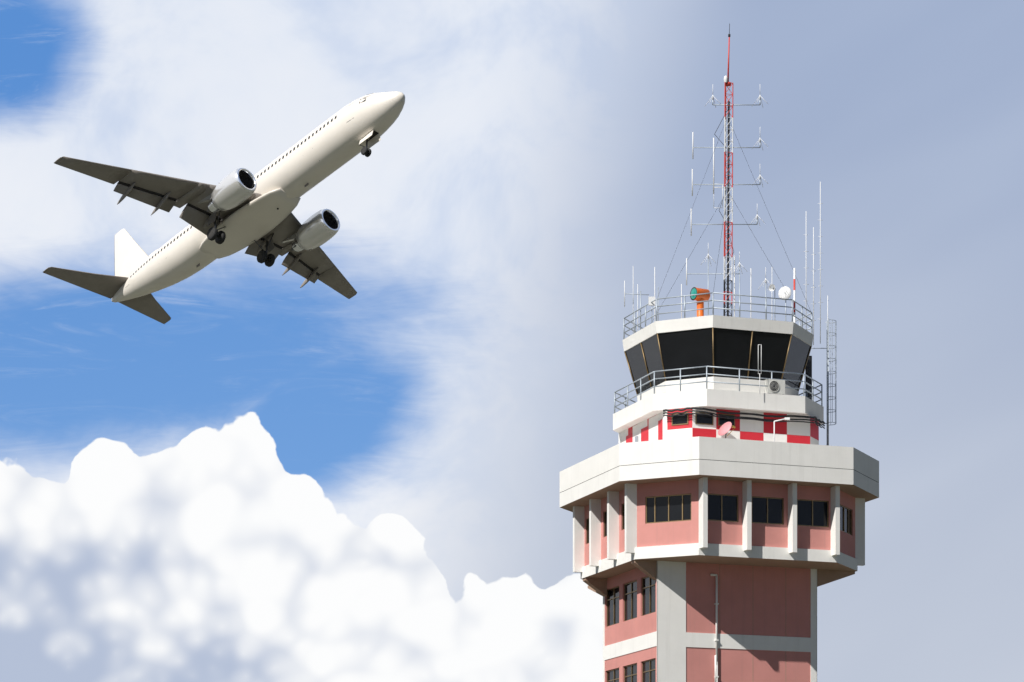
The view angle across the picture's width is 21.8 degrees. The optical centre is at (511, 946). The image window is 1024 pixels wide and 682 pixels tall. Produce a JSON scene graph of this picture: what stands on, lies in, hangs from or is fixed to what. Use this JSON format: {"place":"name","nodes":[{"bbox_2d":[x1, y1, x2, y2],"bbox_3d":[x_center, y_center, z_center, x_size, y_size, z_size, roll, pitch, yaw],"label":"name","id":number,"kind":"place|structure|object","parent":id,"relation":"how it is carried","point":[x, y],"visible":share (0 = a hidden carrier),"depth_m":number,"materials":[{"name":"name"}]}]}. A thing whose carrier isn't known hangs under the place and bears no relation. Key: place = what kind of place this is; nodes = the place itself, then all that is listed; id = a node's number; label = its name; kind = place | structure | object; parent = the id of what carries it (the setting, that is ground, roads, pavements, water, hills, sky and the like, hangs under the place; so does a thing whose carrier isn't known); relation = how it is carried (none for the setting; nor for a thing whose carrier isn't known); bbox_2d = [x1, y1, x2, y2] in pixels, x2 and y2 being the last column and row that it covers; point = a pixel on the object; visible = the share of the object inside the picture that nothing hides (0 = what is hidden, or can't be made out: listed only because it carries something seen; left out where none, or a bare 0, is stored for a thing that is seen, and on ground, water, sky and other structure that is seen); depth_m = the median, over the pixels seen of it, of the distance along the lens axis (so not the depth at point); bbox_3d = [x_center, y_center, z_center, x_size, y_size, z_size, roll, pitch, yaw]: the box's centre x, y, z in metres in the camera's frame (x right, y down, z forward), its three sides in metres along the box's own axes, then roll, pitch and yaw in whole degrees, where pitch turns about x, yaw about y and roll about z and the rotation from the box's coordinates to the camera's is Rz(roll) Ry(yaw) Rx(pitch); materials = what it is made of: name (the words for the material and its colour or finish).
{"place":"outdoors","nodes":[
{"label":"outdoors","id":0,"kind":"place"},
{"bbox_2d":[43,91,404,323],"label":"airliner","id":1,"kind":"object","parent":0,"point":[234,211],"visible":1,"depth_m":238.80,"materials":[{"name":"white metal"}]},
{"bbox_2d":[0,0,1023,681],"label":"sky","id":2,"kind":"structure","parent":0,"point":[273,479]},
{"bbox_2d":[560,292,878,681],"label":"control tower","id":3,"kind":"structure","parent":0,"point":[703,551],"depth_m":124.16,"materials":[{"name":"white paint"}]},
{"bbox_2d":[690,287,709,316],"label":"signal light","id":4,"kind":"object","parent":3,"relation":"on","point":[703,297],"visible":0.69,"depth_m":125.24,"materials":[{"name":"orange metal"}]},
{"bbox_2d":[624,182,827,393],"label":"antennas","id":5,"kind":"object","parent":3,"relation":"on","point":[783,293],"visible":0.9,"depth_m":127.39,"materials":[{"name":"white metal"}]},
{"bbox_2d":[653,23,810,319],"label":"antenna mast","id":6,"kind":"object","parent":3,"relation":"on","point":[725,104],"visible":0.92,"depth_m":128.28,"materials":[{"name":"red metal"}]},
{"bbox_2d":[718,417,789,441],"bbox_3d":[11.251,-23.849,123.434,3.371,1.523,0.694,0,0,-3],"label":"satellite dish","id":7,"kind":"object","parent":3,"relation":"on","point":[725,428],"visible":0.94,"depth_m":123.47,"materials":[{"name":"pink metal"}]},
{"bbox_2d":[765,379,784,394],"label":"ac condenser","id":8,"kind":"object","parent":3,"relation":"on","point":[775,386],"visible":1,"depth_m":124.22,"materials":[{"name":"white metal"}]},
{"bbox_2d":[805,318,835,445],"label":"antenna","id":9,"kind":"object","parent":3,"relation":"on","point":[808,370],"visible":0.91,"depth_m":129.41,"materials":[{"name":"grey metal"}]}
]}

